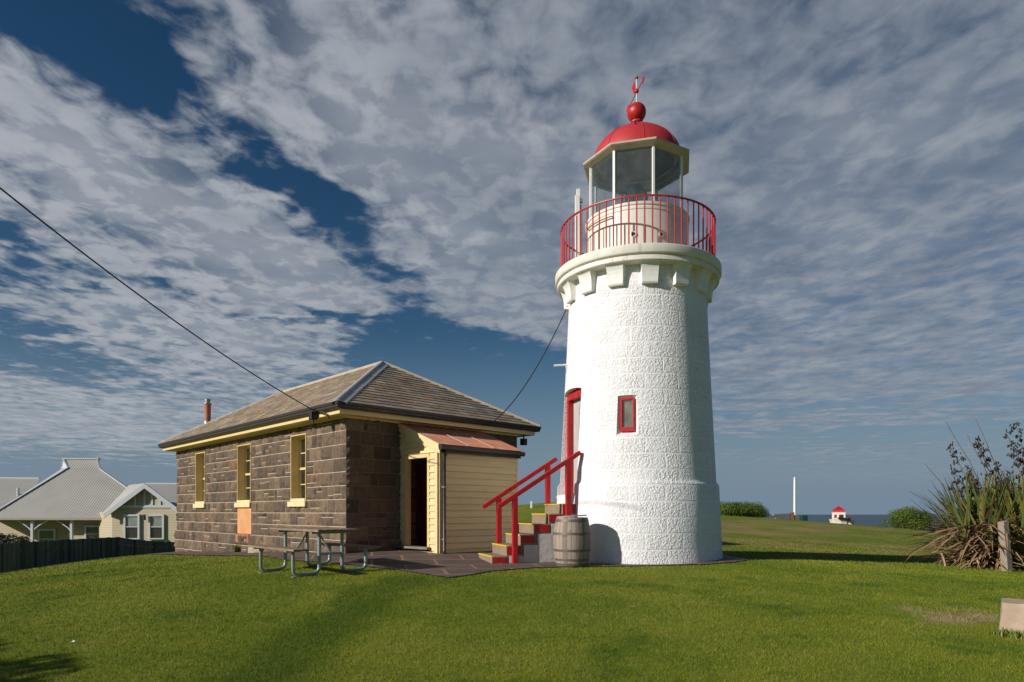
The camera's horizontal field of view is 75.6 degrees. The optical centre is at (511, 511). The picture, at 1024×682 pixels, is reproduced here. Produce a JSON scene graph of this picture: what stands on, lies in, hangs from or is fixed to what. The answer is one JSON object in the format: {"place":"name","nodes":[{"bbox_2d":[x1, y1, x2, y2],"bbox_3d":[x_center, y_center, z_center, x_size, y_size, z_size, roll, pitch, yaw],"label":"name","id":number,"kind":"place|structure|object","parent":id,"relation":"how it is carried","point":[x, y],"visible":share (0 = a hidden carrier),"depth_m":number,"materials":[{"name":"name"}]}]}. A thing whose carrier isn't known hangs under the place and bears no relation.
{"place":"outdoors","nodes":[
{"label":"outdoors","id":0,"kind":"place"},
{"bbox_2d":[141,549,748,576],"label":"paving path","id":1,"kind":"structure","parent":0,"point":[448,564],"depth_m":13.35,"materials":[{"name":"grey concrete"}]},
{"bbox_2d":[231,543,239,551],"bbox_3d":[-7.901,1.037,18.934,0.320,0.310,0.318,0,0,-17],"label":"weed","id":2,"kind":"object","parent":1,"relation":"on","point":[236,549],"visible":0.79,"depth_m":18.89,"materials":[{"name":"green plant"}]},
{"bbox_2d":[248,547,258,552],"bbox_3d":[-6.898,1.050,17.781,0.361,0.203,0.219,0,0,0],"label":"field stone","id":3,"kind":"object","parent":1,"relation":"on","point":[251,550],"visible":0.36,"depth_m":17.68,"materials":[{"name":"beige stone"}]},
{"bbox_2d":[478,451,580,563],"bbox_3d":[0.421,0.055,13.920,2.062,2.611,1.300,0,0,-17],"label":"entrance stair","id":4,"kind":"object","parent":1,"relation":"on","point":[532,542],"visible":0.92,"depth_m":13.46,"materials":[{"name":"concrete"}]},
{"bbox_2d":[553,515,590,566],"bbox_3d":[1.165,0.548,12.800,0.726,0.982,0.727,0,0,0],"label":"barrel","id":5,"kind":"object","parent":1,"relation":"on","point":[572,541],"visible":1,"depth_m":12.51,"materials":[{"name":"brown wood"}]},
{"bbox_2d":[554,76,722,565],"bbox_3d":[2.764,-3.883,14.641,3.800,11.566,3.800,0,0,0],"label":"lighthouse","id":6,"kind":"object","parent":1,"relation":"on","point":[636,283],"visible":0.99,"depth_m":13.26,"materials":[{"name":"paint"}]},
{"bbox_2d":[491,306,567,423],"bbox_3d":[0.357,-3.448,15.944,0.024,2.319,3.002,0,0,-37],"label":"tower cable","id":7,"kind":"object","parent":6,"relation":"attached to","point":[535,368],"visible":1,"depth_m":15.66,"materials":[{"name":"black rubber"}]},
{"bbox_2d":[574,399,580,484],"bbox_3d":[1.487,-1.410,14.248,0.052,2.060,0.760,0,0,-17],"label":"door","id":8,"kind":"structure","parent":6,"relation":"in","point":[577,404],"depth_m":14.41,"materials":[{"name":"white paint"}]},
{"bbox_2d":[621,397,634,431],"bbox_3d":[2.305,-1.930,13.148,0.276,0.670,0.065,0,0,17],"label":"window","id":9,"kind":"structure","parent":6,"relation":"in","point":[627,404],"depth_m":13.14,"materials":[{"name":"red paint"}]},
{"bbox_2d":[0,502,1023,681],"bbox_3d":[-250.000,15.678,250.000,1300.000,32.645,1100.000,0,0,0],"label":"lawn ground","id":10,"kind":"structure","parent":0,"point":[750,529],"depth_m":8.10,"materials":[{"name":"green plant"}]},
{"bbox_2d":[0,533,20,542],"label":"garden shrub","id":11,"kind":"object","parent":10,"relation":"on","point":[3,539],"visible":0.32,"depth_m":35.63,"materials":[{"name":"green plant"}]},
{"bbox_2d":[15,536,30,541],"bbox_3d":[-28.005,2.285,37.953,1.420,1.844,1.519,0,0,0],"label":"garden shrub","id":12,"kind":"object","parent":10,"relation":"on","point":[23,538],"visible":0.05,"depth_m":37.70,"materials":[{"name":"green plant"}]},
{"bbox_2d":[0,537,174,572],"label":"paling fence","id":13,"kind":"object","parent":10,"relation":"on","point":[17,556],"visible":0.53,"depth_m":31.62,"materials":[{"name":"wood"}]},
{"bbox_2d":[0,458,176,541],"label":"weatherboard house","id":14,"kind":"structure","parent":10,"relation":"on","point":[79,498],"depth_m":51.20,"materials":[{"name":"grey metal"}]},
{"bbox_2d":[38,529,55,541],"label":"window","id":15,"kind":"structure","parent":14,"relation":"in","point":[43,534],"depth_m":53.19,"materials":[{"name":"grey glass"}]},
{"bbox_2d":[84,525,98,538],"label":"window","id":16,"kind":"structure","parent":14,"relation":"in","point":[90,531],"depth_m":51.19,"materials":[{"name":"grey glass"}]},
{"bbox_2d":[123,514,140,538],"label":"window","id":17,"kind":"structure","parent":14,"relation":"in","point":[131,522],"depth_m":47.45,"materials":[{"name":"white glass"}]},
{"bbox_2d":[147,514,164,538],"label":"window","id":18,"kind":"structure","parent":14,"relation":"in","point":[156,522],"depth_m":47.45,"materials":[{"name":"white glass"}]},
{"bbox_2d":[247,527,380,577],"bbox_3d":[-3.621,0.719,11.999,1.627,0.837,2.040,0,0,-42],"label":"picnic table","id":19,"kind":"object","parent":10,"relation":"on","point":[318,531],"visible":0.98,"depth_m":11.69,"materials":[{"name":"grey metal"}]},
{"bbox_2d":[158,361,540,553],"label":"stone cottage","id":20,"kind":"structure","parent":10,"relation":"on","point":[384,455],"depth_m":16.07,"materials":[{"name":"brown stone"}]},
{"bbox_2d":[0,187,312,409],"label":"power cable","id":21,"kind":"object","parent":20,"relation":"attached to","point":[33,214],"visible":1,"depth_m":10.64,"materials":[{"name":"black rubber"}]},
{"bbox_2d":[193,452,205,507],"bbox_3d":[-10.028,-1.018,21.468,0.355,1.795,1.020,0,0,-44],"label":"window","id":22,"kind":"structure","parent":20,"relation":"in","point":[200,458],"depth_m":21.75,"materials":[{"name":"beige paint"}]},
{"bbox_2d":[234,443,250,507],"bbox_3d":[-7.577,-1.018,18.913,0.355,1.795,1.100,0,0,-44],"label":"window","id":23,"kind":"structure","parent":20,"relation":"in","point":[242,474],"depth_m":19.21,"materials":[{"name":"beige paint"}]},
{"bbox_2d":[237,507,250,533],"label":"wall panel","id":24,"kind":"structure","parent":20,"relation":"in","point":[243,513],"depth_m":18.83,"materials":[{"name":"orange wood"}]},
{"bbox_2d":[287,433,307,506],"bbox_3d":[-5.231,-1.018,16.467,0.355,1.795,0.960,0,0,-44],"label":"window","id":25,"kind":"structure","parent":20,"relation":"in","point":[296,499],"depth_m":16.71,"materials":[{"name":"beige paint"}]},
{"bbox_2d":[720,501,769,517],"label":"coastal bush","id":26,"kind":"object","parent":10,"relation":"on","point":[744,509],"visible":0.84,"depth_m":44.22,"materials":[{"name":"green plant"}]},
{"bbox_2d":[773,512,797,519],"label":"post and rail","id":27,"kind":"object","parent":10,"relation":"on","point":[792,516],"visible":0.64,"depth_m":43.89,"materials":[{"name":"wood"}]},
{"bbox_2d":[793,477,795,515],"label":"flagpole","id":28,"kind":"object","parent":10,"relation":"on","point":[794,499],"visible":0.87,"depth_m":45.93,"materials":[{"name":"white metal"}]},
{"bbox_2d":[799,515,807,520],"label":"green bin","id":29,"kind":"object","parent":10,"relation":"on","point":[803,517],"visible":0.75,"depth_m":45.80,"materials":[{"name":"paint"}]},
{"bbox_2d":[829,505,854,524],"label":"watch house","id":30,"kind":"structure","parent":10,"relation":"on","point":[838,514],"depth_m":71.24,"materials":[{"name":"white paint"}]},
{"bbox_2d":[879,506,936,530],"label":"coastal bush","id":31,"kind":"object","parent":10,"relation":"on","point":[900,519],"visible":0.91,"depth_m":43.38,"materials":[{"name":"green plant"}]},
{"bbox_2d":[892,418,1023,569],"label":"flax plant","id":32,"kind":"object","parent":10,"relation":"on","point":[976,516],"visible":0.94,"depth_m":16.60,"materials":[{"name":"green plant"}]},
{"bbox_2d":[953,563,1019,570],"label":"leaf litter","id":33,"kind":"object","parent":10,"relation":"on","point":[984,567],"visible":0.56,"depth_m":16.08,"materials":[{"name":"brown plant"}]},
{"bbox_2d":[997,521,1012,571],"bbox_3d":[11.653,0.883,15.601,0.183,1.332,0.173,-7,3,-20],"label":"timber post","id":34,"kind":"object","parent":10,"relation":"on","point":[1005,558],"visible":0.77,"depth_m":15.54,"materials":[{"name":"grey wood"}]},
{"bbox_2d":[989,626,1023,638],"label":"grass tufts","id":35,"kind":"object","parent":10,"relation":"on","point":[1003,632],"visible":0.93,"depth_m":7.49,"materials":[{"name":"green plant"}]},
{"bbox_2d":[999,598,1023,634],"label":"stone block","id":36,"kind":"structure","parent":10,"relation":"on","point":[1012,614],"depth_m":7.61,"materials":[{"name":"stone"}]},
{"bbox_2d":[0,0,1023,514],"label":"sky","id":37,"kind":"structure","parent":0,"point":[313,190],"materials":[{"name":"blue"}]},
{"bbox_2d":[750,515,952,530],"bbox_3d":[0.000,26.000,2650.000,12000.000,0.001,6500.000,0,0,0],"label":"sea water","id":38,"kind":"structure","parent":0,"point":[871,520],"depth_m":2511.07,"materials":[{"name":"blue liquid"}]}
]}

